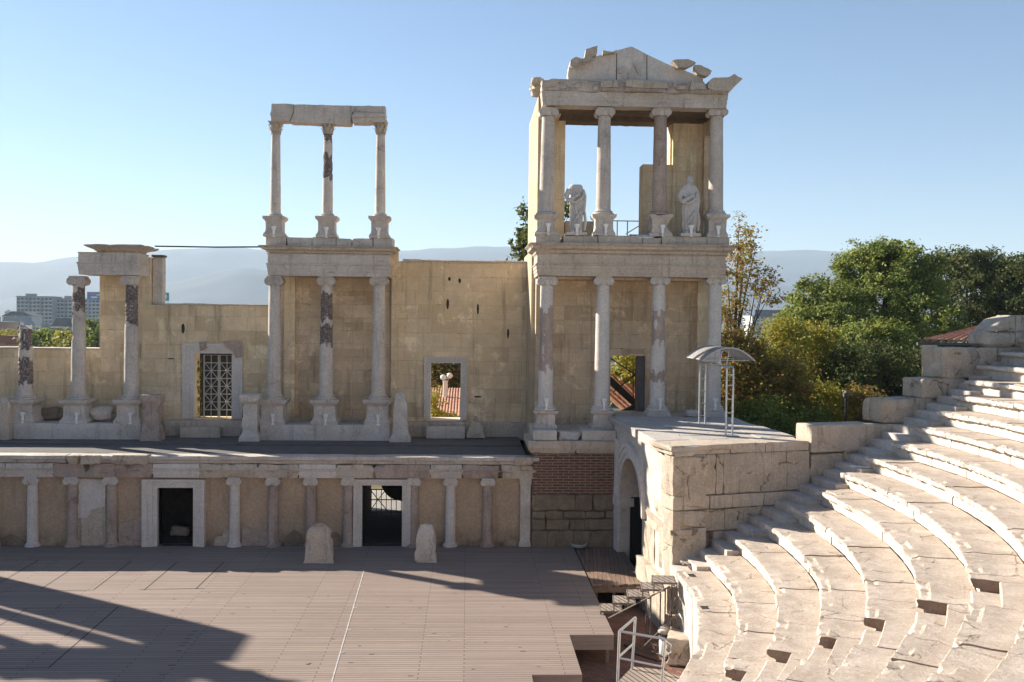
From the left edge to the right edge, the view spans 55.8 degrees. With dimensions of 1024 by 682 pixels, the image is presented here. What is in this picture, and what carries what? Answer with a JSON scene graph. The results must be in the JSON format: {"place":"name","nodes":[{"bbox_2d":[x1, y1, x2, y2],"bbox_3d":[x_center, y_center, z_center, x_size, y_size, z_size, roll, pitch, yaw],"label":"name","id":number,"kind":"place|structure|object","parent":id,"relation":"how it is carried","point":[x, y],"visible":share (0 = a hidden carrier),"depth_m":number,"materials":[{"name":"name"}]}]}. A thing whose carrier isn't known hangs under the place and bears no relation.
{"place":"outdoors","nodes":[
{"label":"outdoors","id":0,"kind":"place"},
{"bbox_2d":[87,292,99,304],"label":"billboard","id":1,"kind":"object","parent":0,"point":[95,296],"visible":0.79,"depth_m":760.02,"materials":[{"name":"blue paint"}]},
{"bbox_2d":[170,525,184,535],"bbox_3d":[-13.255,7.491,38.355,0.582,0.408,0.494,1,1,-3],"label":"rubble stone","id":2,"kind":"object","parent":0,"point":[174,530],"visible":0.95,"depth_m":38.16,"materials":[{"name":"stone"}]},
{"bbox_2d":[372,490,400,509],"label":"pavement","id":3,"kind":"structure","parent":0,"point":[384,502],"depth_m":46.52,"materials":[{"name":"stone"}]},
{"bbox_2d":[200,353,231,415],"bbox_3d":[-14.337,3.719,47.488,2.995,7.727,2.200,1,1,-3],"label":"window grille","id":4,"kind":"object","parent":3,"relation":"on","point":[224,358],"depth_m":46.46,"materials":[{"name":"metal"}]},
{"bbox_2d":[0,246,981,298],"bbox_3d":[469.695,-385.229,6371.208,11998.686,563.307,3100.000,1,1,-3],"label":"mountains","id":5,"kind":"structure","parent":0,"point":[37,278],"depth_m":6321.96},
{"bbox_2d":[0,267,1017,330],"bbox_3d":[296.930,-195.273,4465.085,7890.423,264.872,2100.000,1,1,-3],"label":"foothills","id":6,"kind":"structure","parent":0,"point":[243,285],"depth_m":4144.58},
{"bbox_2d":[0,0,1023,262],"label":"sky","id":7,"kind":"structure","parent":0,"point":[143,122],"materials":[{"name":"blue"}]},
{"bbox_2d":[574,575,685,681],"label":"orchestra floor","id":8,"kind":"structure","parent":0,"point":[594,666],"depth_m":27.76,"materials":[{"name":"brown stone"}]},
{"bbox_2d":[0,436,538,547],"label":"podium","id":9,"kind":"object","parent":8,"relation":"on","point":[231,491],"visible":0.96,"depth_m":36.75,"materials":[{"name":"beige stone"}]},
{"bbox_2d":[0,397,13,439],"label":"stone stela","id":10,"kind":"object","parent":9,"relation":"on","point":[6,420],"visible":0.92,"depth_m":39.98,"materials":[{"name":"stone"}]},
{"bbox_2d":[8,244,158,439],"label":"pavilion","id":11,"kind":"structure","parent":9,"relation":"on","point":[129,264],"depth_m":40.66,"materials":[{"name":"grey stone"}]},
{"bbox_2d":[20,412,25,422],"bbox_3d":[-20.433,3.202,40.387,0.230,0.450,0.230,1,1,-3],"label":"spotlight","id":12,"kind":"object","parent":11,"relation":"on","point":[22,414],"visible":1,"depth_m":40.33,"materials":[{"name":"white metal"}]},
{"bbox_2d":[41,407,62,419],"bbox_3d":[-19.822,3.128,41.661,1.867,0.609,0.607,1,1,-3],"label":"carved block","id":13,"kind":"object","parent":11,"relation":"on","point":[52,413],"depth_m":41.44,"materials":[{"name":"stone"}]},
{"bbox_2d":[74,412,78,423],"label":"spotlight","id":14,"kind":"object","parent":11,"relation":"on","point":[76,414],"visible":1,"depth_m":40.43,"materials":[{"name":"white metal"}]},
{"bbox_2d":[89,406,115,420],"bbox_3d":[-17.473,3.077,41.320,0.992,0.628,0.717,1,1,-3],"label":"boulder","id":15,"kind":"object","parent":11,"relation":"on","point":[99,413],"visible":1,"depth_m":41.07,"materials":[{"name":"grey stone"}]},
{"bbox_2d":[128,413,132,423],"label":"spotlight","id":16,"kind":"object","parent":11,"relation":"on","point":[130,415],"visible":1,"depth_m":40.53,"materials":[{"name":"white metal"}]},
{"bbox_2d":[140,394,165,440],"bbox_3d":[-15.021,3.221,40.436,0.864,1.989,0.752,1,1,-3],"label":"stone stela","id":17,"kind":"object","parent":9,"relation":"on","point":[152,428],"visible":0.98,"depth_m":40.14,"materials":[{"name":"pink stone"}]},
{"bbox_2d":[177,526,189,535],"bbox_3d":[-13.017,7.515,38.325,0.542,0.368,0.458,1,1,-3],"label":"rubble stone","id":18,"kind":"object","parent":9,"relation":"on","point":[184,531],"visible":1,"depth_m":38.16,"materials":[{"name":"stone"}]},
{"bbox_2d":[239,393,261,441],"bbox_3d":[-10.964,3.232,40.628,0.878,2.044,0.792,1,1,-3],"label":"stone stela","id":19,"kind":"object","parent":9,"relation":"on","point":[250,402],"visible":0.98,"depth_m":40.35,"materials":[{"name":"grey stone"}]},
{"bbox_2d":[0,252,526,446],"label":"wall","id":20,"kind":"structure","parent":9,"relation":"on","point":[470,316],"depth_m":42.73,"materials":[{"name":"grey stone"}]},
{"bbox_2d":[197,358,202,416],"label":"vine","id":21,"kind":"object","parent":20,"relation":"attached to","point":[198,387],"visible":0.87,"depth_m":43.05,"materials":[{"name":"green plant"}]},
{"bbox_2d":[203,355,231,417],"bbox_3d":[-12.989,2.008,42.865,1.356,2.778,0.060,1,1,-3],"label":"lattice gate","id":22,"kind":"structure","parent":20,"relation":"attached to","point":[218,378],"depth_m":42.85,"materials":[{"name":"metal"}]},
{"bbox_2d":[424,357,466,419],"bbox_3d":[-2.955,2.093,43.050,1.900,2.791,0.442,1,1,-3],"label":"window frame","id":23,"kind":"structure","parent":20,"relation":"in","point":[427,360],"depth_m":42.86,"materials":[{"name":"stone"}]},
{"bbox_2d":[258,103,399,440],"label":"central pavilion","id":24,"kind":"structure","parent":9,"relation":"on","point":[329,260],"depth_m":41.04,"materials":[{"name":"grey stone"}]},
{"bbox_2d":[155,245,260,247],"bbox_3d":[-13.193,-4.093,41.920,4.957,0.107,0.101,1,1,10],"label":"tie rod","id":25,"kind":"object","parent":24,"relation":"attached to","point":[213,246],"visible":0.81,"depth_m":41.84,"materials":[{"name":"metal"}]},
{"bbox_2d":[270,414,274,424],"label":"spotlight","id":26,"kind":"object","parent":24,"relation":"on","point":[272,417],"visible":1,"depth_m":40.81,"materials":[{"name":"white metal"}]},
{"bbox_2d":[271,226,276,236],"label":"spotlight","id":27,"kind":"object","parent":24,"relation":"on","point":[273,229],"visible":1,"depth_m":40.75,"materials":[{"name":"white metal"}]},
{"bbox_2d":[323,414,327,424],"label":"spotlight","id":28,"kind":"object","parent":24,"relation":"on","point":[325,416],"visible":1,"depth_m":40.91,"materials":[{"name":"white metal"}]},
{"bbox_2d":[323,227,328,237],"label":"spotlight","id":29,"kind":"object","parent":24,"relation":"on","point":[326,228],"visible":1,"depth_m":40.85,"materials":[{"name":"white metal"}]},
{"bbox_2d":[376,414,380,424],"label":"spotlight","id":30,"kind":"object","parent":24,"relation":"on","point":[378,416],"visible":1,"depth_m":41.02,"materials":[{"name":"white metal"}]},
{"bbox_2d":[376,227,380,237],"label":"spotlight","id":31,"kind":"object","parent":24,"relation":"on","point":[378,230],"visible":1,"depth_m":40.95,"materials":[{"name":"white metal"}]},
{"bbox_2d":[368,486,401,514],"bbox_3d":[-5.232,6.894,42.763,2.226,1.630,0.080,1,1,-3],"label":"iron grille","id":32,"kind":"object","parent":9,"relation":"on","point":[381,499],"visible":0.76,"depth_m":42.75,"materials":[{"name":"metal"}]},
{"bbox_2d":[389,392,410,441],"bbox_3d":[-4.708,3.230,40.906,0.876,2.182,0.777,1,1,-3],"label":"stone stela","id":33,"kind":"object","parent":9,"relation":"on","point":[400,432],"visible":0.98,"depth_m":40.68,"materials":[{"name":"grey stone"}]},
{"bbox_2d":[426,426,464,438],"bbox_3d":[-2.897,3.990,42.216,1.682,0.507,0.624,1,1,-3],"label":"stone slab","id":34,"kind":"object","parent":9,"relation":"on","point":[445,432],"depth_m":41.93,"materials":[{"name":"grey stone"}]},
{"bbox_2d":[467,416,485,437],"bbox_3d":[-1.565,3.754,42.171,0.832,0.944,0.498,1,1,-3],"label":"stone stela","id":35,"kind":"object","parent":9,"relation":"on","point":[475,429],"visible":1,"depth_m":42.03,"materials":[{"name":"stone"}]},
{"bbox_2d":[0,523,613,681],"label":"stage","id":36,"kind":"object","parent":8,"relation":"on","point":[280,614],"depth_m":28.29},
{"bbox_2d":[414,523,437,562],"bbox_3d":[-3.082,7.228,34.648,0.856,1.362,0.552,1,1,-3],"label":"stage stone","id":37,"kind":"object","parent":36,"relation":"on","point":[425,549],"visible":1,"depth_m":34.50,"materials":[{"name":"grey stone"}]},
{"bbox_2d":[571,542,586,547],"bbox_3d":[2.559,7.814,37.021,0.640,0.160,0.640,1,1,-3],"label":"basin","id":38,"kind":"object","parent":36,"relation":"on","point":[578,546],"visible":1,"depth_m":36.78,"materials":[{"name":"grey stone"}]},
{"bbox_2d":[575,548,642,608],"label":"wooden bridge","id":39,"kind":"structure","parent":8,"relation":"on","point":[610,570],"depth_m":33.77,"materials":[{"name":"brown wood"}]},
{"bbox_2d":[600,575,681,656],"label":"metal steps","id":40,"kind":"structure","parent":8,"relation":"on","point":[654,585],"depth_m":28.18,"materials":[{"name":"grey metal"}]},
{"bbox_2d":[624,644,666,661],"bbox_3d":[3.804,8.966,27.710,1.760,0.035,0.519,2,2,41],"label":"cable","id":41,"kind":"object","parent":8,"relation":"on","point":[645,656],"visible":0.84,"depth_m":27.41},
{"bbox_2d":[616,616,679,681],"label":"railing","id":42,"kind":"object","parent":8,"relation":"on","point":[636,674],"visible":0.96,"depth_m":24.90,"materials":[{"name":"metal"}]},
{"bbox_2d":[658,626,669,656],"bbox_3d":[4.407,8.559,27.618,0.500,0.830,0.422,1,1,-3],"label":"floodlight","id":43,"kind":"object","parent":8,"relation":"on","point":[663,631],"visible":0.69,"depth_m":27.52,"materials":[{"name":"white metal"}]},
{"bbox_2d":[663,613,677,628],"bbox_3d":[4.929,8.562,29.322,0.652,0.816,1.005,1,1,15],"label":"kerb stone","id":44,"kind":"object","parent":8,"relation":"on","point":[668,625],"visible":0.14,"depth_m":28.90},
{"bbox_2d":[666,626,688,666],"bbox_3d":[4.755,8.606,27.258,0.763,0.805,1.204,1,1,15],"label":"kerb stone","id":45,"kind":"object","parent":8,"relation":"on","point":[677,639],"visible":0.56,"depth_m":26.74,"materials":[{"name":"stone"}]},
{"bbox_2d":[608,416,809,628],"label":"arched terrace","id":46,"kind":"structure","parent":8,"relation":"on","point":[684,487],"depth_m":30.21,"materials":[{"name":"stone"}]},
{"bbox_2d":[686,345,754,435],"bbox_3d":[7.144,1.617,33.485,1.760,2.889,3.970,1,1,-3],"label":"curved canopy","id":47,"kind":"object","parent":46,"relation":"on","point":[702,353],"visible":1,"depth_m":32.97,"materials":[{"name":"metal"}]},
{"bbox_2d":[675,338,1023,681],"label":"seating tiers","id":48,"kind":"object","parent":8,"relation":"on","point":[943,615],"visible":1,"depth_m":21.85,"materials":[{"name":"stone"}]},
{"bbox_2d":[671,362,1003,585],"bbox_3d":[11.979,3.430,30.701,15.118,7.695,2.156,0,1,-21],"label":"side stair","id":49,"kind":"object","parent":48,"relation":"on","point":[805,494],"visible":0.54,"depth_m":29.90,"materials":[{"name":"grey stone"}]},
{"bbox_2d":[680,560,690,564],"bbox_3d":[5.342,6.598,28.785,0.590,0.040,0.420,1,1,-3],"label":"wooden pallet","id":50,"kind":"object","parent":49,"relation":"on","point":[684,562],"visible":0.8,"depth_m":28.72,"materials":[{"name":"grey wood"}]},
{"bbox_2d":[371,331,966,488],"bbox_3d":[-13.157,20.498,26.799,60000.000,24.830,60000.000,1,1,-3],"label":"ground","id":51,"kind":"structure","parent":0,"point":[614,408],"depth_m":374.30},
{"bbox_2d":[0,317,18,331],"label":"city building","id":52,"kind":"structure","parent":51,"relation":"on","point":[6,325],"depth_m":416.93,"materials":[{"name":"beige concrete"}]},
{"bbox_2d":[0,335,18,345],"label":"city building","id":53,"kind":"structure","parent":51,"relation":"on","point":[4,339],"depth_m":234.19,"materials":[{"name":"tile"}]},
{"bbox_2d":[0,328,18,336],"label":"tree","id":54,"kind":"object","parent":51,"relation":"on","point":[10,332],"visible":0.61,"depth_m":251.91,"materials":[{"name":"green plant"}]},
{"bbox_2d":[5,338,18,345],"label":"city building","id":55,"kind":"structure","parent":51,"relation":"on","point":[11,342],"depth_m":195.14,"materials":[{"name":"tile"}]},
{"bbox_2d":[3,316,34,330],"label":"city building","id":56,"kind":"structure","parent":51,"relation":"on","point":[26,320],"depth_m":511.47,"materials":[{"name":"grey concrete"}]},
{"bbox_2d":[2,311,41,326],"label":"city building","id":57,"kind":"structure","parent":51,"relation":"on","point":[35,318],"depth_m":626.25,"materials":[{"name":"grey concrete"}]},
{"bbox_2d":[16,294,62,326],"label":"city building","id":58,"kind":"structure","parent":51,"relation":"on","point":[46,307],"depth_m":763.12,"materials":[{"name":"grey concrete"}]},
{"bbox_2d":[33,322,65,331],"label":"city building","id":59,"kind":"structure","parent":51,"relation":"on","point":[45,324],"depth_m":423.95,"materials":[{"name":"grey concrete"}]},
{"bbox_2d":[32,327,69,346],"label":"tree","id":60,"kind":"object","parent":51,"relation":"on","point":[39,339],"visible":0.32,"depth_m":145.23,"materials":[{"name":"green plant"}]},
{"bbox_2d":[51,318,71,329],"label":"city building","id":61,"kind":"structure","parent":51,"relation":"on","point":[59,322],"depth_m":460.06,"materials":[{"name":"grey concrete"}]},
{"bbox_2d":[46,326,87,346],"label":"tree","id":62,"kind":"object","parent":51,"relation":"on","point":[62,339],"visible":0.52,"depth_m":135.62,"materials":[{"name":"green plant"}]},
{"bbox_2d":[65,320,71,331],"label":"city building","id":63,"kind":"structure","parent":51,"relation":"on","point":[69,323],"depth_m":430.85,"materials":[{"name":"grey concrete"}]},
{"bbox_2d":[57,296,99,322],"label":"city building","id":64,"kind":"structure","parent":51,"relation":"on","point":[92,309],"depth_m":774.07,"materials":[{"name":"white concrete"}]},
{"bbox_2d":[86,316,99,346],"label":"tree","id":65,"kind":"object","parent":51,"relation":"on","point":[93,332],"visible":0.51,"depth_m":144.28,"materials":[{"name":"green plant"}]},
{"bbox_2d":[431,387,459,416],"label":"tiled house","id":66,"kind":"structure","parent":51,"relation":"on","point":[453,400],"depth_m":51.72,"materials":[{"name":"tile"}]},
{"bbox_2d":[431,385,459,416],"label":"shrub","id":67,"kind":"object","parent":51,"relation":"on","point":[437,411],"visible":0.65,"depth_m":46.78,"materials":[{"name":"green plant"}]},
{"bbox_2d":[431,363,460,387],"bbox_3d":[-4.308,4.546,63.524,5.705,9.416,6.262,1,1,-3],"label":"tree","id":68,"kind":"object","parent":51,"relation":"on","point":[438,370],"visible":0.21,"depth_m":62.58,"materials":[{"name":"green plant"}]},
{"bbox_2d":[440,373,452,397],"bbox_3d":[-3.581,2.858,52.970,0.716,2.240,0.322,1,1,-3],"label":"globe lamp","id":69,"kind":"object","parent":51,"relation":"on","point":[445,384],"visible":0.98,"depth_m":52.84,"materials":[{"name":"white"}]},
{"bbox_2d":[506,196,569,260],"bbox_3d":[1.421,0.376,52.078,4.019,16.360,3.606,2,2,35],"label":"tree","id":70,"kind":"object","parent":51,"relation":"on","point":[522,238],"visible":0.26,"depth_m":51.72,"materials":[{"name":"green plant"}]},
{"bbox_2d":[610,371,634,409],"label":"tiled house","id":71,"kind":"structure","parent":51,"relation":"on","point":[618,400],"depth_m":45.30,"materials":[{"name":"tile"}]},
{"bbox_2d":[610,356,635,404],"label":"creeper","id":72,"kind":"object","parent":51,"relation":"on","point":[628,362],"visible":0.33,"depth_m":46.70,"materials":[{"name":"green plant"}]},
{"bbox_2d":[524,46,742,568],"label":"tower","id":73,"kind":"structure","parent":51,"relation":"on","point":[597,299],"depth_m":37.86,"materials":[{"name":"stone"}]},
{"bbox_2d":[544,398,549,409],"bbox_3d":[1.347,2.449,37.597,0.230,0.450,0.230,1,1,-3],"label":"spotlight","id":74,"kind":"object","parent":73,"relation":"on","point":[546,400],"visible":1,"depth_m":37.54,"materials":[{"name":"white metal"}]},
{"bbox_2d":[546,223,550,234],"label":"spotlight","id":75,"kind":"object","parent":73,"relation":"on","point":[548,225],"visible":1,"depth_m":37.38,"materials":[{"name":"white metal"}]},
{"bbox_2d":[564,184,586,235],"bbox_3d":[2.479,-5.102,37.778,0.895,2.000,0.714,1,1,-3],"label":"statue","id":76,"kind":"object","parent":73,"relation":"on","point":[575,195],"visible":0.97,"depth_m":37.63,"materials":[{"name":"stone"}]},
{"bbox_2d":[574,224,579,235],"bbox_3d":[2.514,-4.312,37.447,0.230,0.450,0.230,1,1,-3],"label":"spotlight","id":77,"kind":"object","parent":73,"relation":"on","point":[576,228],"visible":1,"depth_m":37.39,"materials":[{"name":"white"}]},
{"bbox_2d":[601,398,606,409],"bbox_3d":[3.589,2.456,37.701,0.230,0.450,0.230,1,1,-3],"label":"spotlight","id":78,"kind":"object","parent":73,"relation":"on","point":[604,400],"visible":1,"depth_m":37.64,"materials":[{"name":"white"}]},
{"bbox_2d":[603,224,608,235],"bbox_3d":[3.641,-4.321,37.538,0.230,0.450,0.230,1,1,-3],"label":"spotlight","id":79,"kind":"object","parent":73,"relation":"on","point":[605,228],"visible":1,"depth_m":37.48,"materials":[{"name":"white"}]},
{"bbox_2d":[610,358,635,410],"bbox_3d":[4.870,2.054,41.706,1.558,2.747,0.560,1,1,-3],"label":"steel stair","id":80,"kind":"object","parent":73,"relation":"on","point":[622,391],"visible":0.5,"depth_m":41.91,"materials":[{"name":"metal"}]},
{"bbox_2d":[613,220,638,235],"bbox_3d":[4.713,-4.538,41.968,1.948,1.388,0.050,1,1,-3],"label":"roof railing","id":81,"kind":"object","parent":73,"relation":"on","point":[627,221],"visible":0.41,"depth_m":41.95,"materials":[{"name":"metal"}]},
{"bbox_2d":[629,234,660,238],"bbox_3d":[5.206,-4.089,38.086,1.230,0.204,0.902,1,1,-3],"label":"tarpaulin","id":82,"kind":"object","parent":73,"relation":"on","point":[645,236],"visible":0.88,"depth_m":37.74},
{"bbox_2d":[657,398,662,409],"bbox_3d":[5.798,2.463,37.803,0.230,0.450,0.230,1,1,-3],"label":"spotlight","id":83,"kind":"object","parent":73,"relation":"on","point":[660,400],"visible":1,"depth_m":37.74,"materials":[{"name":"white"}]},
{"bbox_2d":[660,224,665,235],"bbox_3d":[5.863,-4.299,37.641,0.230,0.450,0.230,1,1,-3],"label":"spotlight","id":84,"kind":"object","parent":73,"relation":"on","point":[662,226],"visible":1,"depth_m":37.58,"materials":[{"name":"white"}]},
{"bbox_2d":[677,175,700,236],"bbox_3d":[6.944,-5.289,37.973,0.910,2.423,0.735,1,1,-3],"label":"statue","id":85,"kind":"object","parent":73,"relation":"on","point":[688,196],"visible":0.98,"depth_m":37.84,"materials":[{"name":"stone"}]},
{"bbox_2d":[688,225,693,236],"bbox_3d":[6.981,-4.287,37.653,0.230,0.450,0.230,1,1,-3],"label":"spotlight","id":86,"kind":"object","parent":73,"relation":"on","point":[691,227],"visible":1,"depth_m":37.59,"materials":[{"name":"white"}]},
{"bbox_2d":[683,409,701,416],"bbox_3d":[7.112,2.843,38.131,0.678,0.285,0.469,1,1,-3],"label":"boulder","id":87,"kind":"object","parent":73,"relation":"on","point":[691,413],"visible":0.91,"depth_m":37.95,"materials":[{"name":"grey stone"}]},
{"bbox_2d":[713,398,717,409],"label":"spotlight","id":88,"kind":"object","parent":73,"relation":"on","point":[715,400],"visible":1,"depth_m":37.85,"materials":[{"name":"white"}]},
{"bbox_2d":[716,225,720,236],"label":"spotlight","id":89,"kind":"object","parent":73,"relation":"on","point":[718,227],"visible":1,"depth_m":37.68,"materials":[{"name":"white"}]},
{"bbox_2d":[448,331,831,416],"bbox_3d":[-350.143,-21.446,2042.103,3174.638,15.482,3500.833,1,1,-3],"label":"distant greenery","id":90,"kind":"object","parent":51,"relation":"on","point":[612,405],"depth_m":377.38,"materials":[{"name":"green plant"}]},
{"bbox_2d":[721,320,785,415],"bbox_3d":[10.862,3.987,46.423,4.397,10.012,4.754,1,1,10],"label":"shrub","id":91,"kind":"object","parent":51,"relation":"on","point":[743,373],"visible":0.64,"depth_m":45.46,"materials":[{"name":"green plant"}]},
{"bbox_2d":[721,210,787,405],"bbox_3d":[12.010,1.452,50.265,3.658,16.529,4.072,0,1,-23],"label":"tree","id":92,"kind":"object","parent":51,"relation":"on","point":[741,247],"visible":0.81,"depth_m":49.94,"materials":[{"name":"green plant"}]},
{"bbox_2d":[744,322,769,363],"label":"city building","id":93,"kind":"structure","parent":51,"relation":"on","point":[756,326],"depth_m":607.86,"materials":[{"name":"white concrete"}]},
{"bbox_2d":[742,315,779,349],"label":"city building","id":94,"kind":"structure","parent":51,"relation":"on","point":[759,320],"depth_m":911.89,"materials":[{"name":"white concrete"}]},
{"bbox_2d":[723,385,810,434],"bbox_3d":[11.354,5.519,43.548,4.706,7.079,4.901,1,1,-3],"label":"shrub","id":95,"kind":"object","parent":51,"relation":"on","point":[757,413],"visible":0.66,"depth_m":42.84,"materials":[{"name":"green plant"}]},
{"bbox_2d":[738,345,827,422],"bbox_3d":[12.528,4.581,45.533,4.991,8.910,5.168,1,1,-3],"label":"shrub","id":96,"kind":"object","parent":51,"relation":"on","point":[795,382],"visible":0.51,"depth_m":44.88,"materials":[{"name":"green plant"}]},
{"bbox_2d":[750,310,824,389],"bbox_3d":[14.704,3.555,52.728,4.114,10.674,6.139,1,1,27],"label":"shrub","id":97,"kind":"object","parent":51,"relation":"on","point":[794,334],"visible":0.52,"depth_m":52.18,"materials":[{"name":"green plant"}]},
{"bbox_2d":[775,397,837,438],"bbox_3d":[12.896,5.735,44.529,4.248,6.659,4.739,1,1,-3],"label":"shrub","id":98,"kind":"object","parent":51,"relation":"on","point":[819,413],"visible":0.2,"depth_m":44.12,"materials":[{"name":"green plant"}]},
{"bbox_2d":[801,317,852,382],"bbox_3d":[17.376,3.755,54.688,4.090,10.256,5.204,1,1,-3],"label":"shrub","id":99,"kind":"object","parent":51,"relation":"on","point":[825,337],"visible":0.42,"depth_m":53.94,"materials":[{"name":"green plant"}]},
{"bbox_2d":[802,372,851,421],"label":"shrub","id":100,"kind":"object","parent":51,"relation":"on","point":[830,389],"visible":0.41,"depth_m":47.03,"materials":[{"name":"green plant"}]},
{"bbox_2d":[843,390,848,420],"bbox_3d":[14.754,4.542,42.839,0.300,4.730,0.285,1,1,-3],"label":"lantern post","id":101,"kind":"object","parent":51,"relation":"on","point":[845,394],"visible":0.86,"depth_m":42.76,"materials":[{"name":"metal"}]},
{"bbox_2d":[811,329,899,420],"bbox_3d":[17.795,4.144,50.825,4.813,9.654,5.628,1,1,-3],"label":"tree","id":102,"kind":"object","parent":51,"relation":"on","point":[862,363],"visible":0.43,"depth_m":50.36,"materials":[{"name":"green plant"}]},
{"bbox_2d":[831,380,889,422],"bbox_3d":[16.410,5.458,44.787,3.292,7.261,4.403,1,1,-3],"label":"shrub","id":103,"kind":"object","parent":51,"relation":"on","point":[858,396],"visible":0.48,"depth_m":44.44,"materials":[{"name":"green plant"}]},
{"bbox_2d":[762,235,969,382],"bbox_3d":[24.010,1.497,64.808,14.583,18.051,11.878,0,1,-31],"label":"tree","id":104,"kind":"object","parent":51,"relation":"on","point":[898,280],"visible":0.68,"depth_m":64.75,"materials":[{"name":"green plant"}]},
{"bbox_2d":[841,329,921,395],"bbox_3d":[20.003,4.158,52.872,6.443,9.582,5.352,1,1,-3],"label":"shrub","id":105,"kind":"object","parent":51,"relation":"on","point":[895,367],"visible":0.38,"depth_m":51.99,"materials":[{"name":"green plant"}]},
{"bbox_2d":[796,315,1023,589],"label":"stepped parapet","id":106,"kind":"structure","parent":51,"relation":"on","point":[945,368],"depth_m":32.09,"materials":[{"name":"stone"}]},
{"bbox_2d":[903,331,955,376],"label":"shrub","id":107,"kind":"object","parent":51,"relation":"on","point":[918,352],"visible":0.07,"depth_m":57.51,"materials":[{"name":"green plant"}]},
{"bbox_2d":[917,242,1023,342],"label":"tree","id":108,"kind":"object","parent":51,"relation":"on","point":[999,279],"visible":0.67,"depth_m":77.87,"materials":[{"name":"green plant"}]},
{"bbox_2d":[754,310,781,316],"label":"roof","id":109,"kind":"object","parent":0,"point":[766,313],"visible":0.5,"depth_m":904.62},
{"bbox_2d":[916,325,979,372],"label":"tiled house","id":110,"kind":"structure","parent":0,"point":[959,335],"depth_m":47.61,"materials":[{"name":"tile"}]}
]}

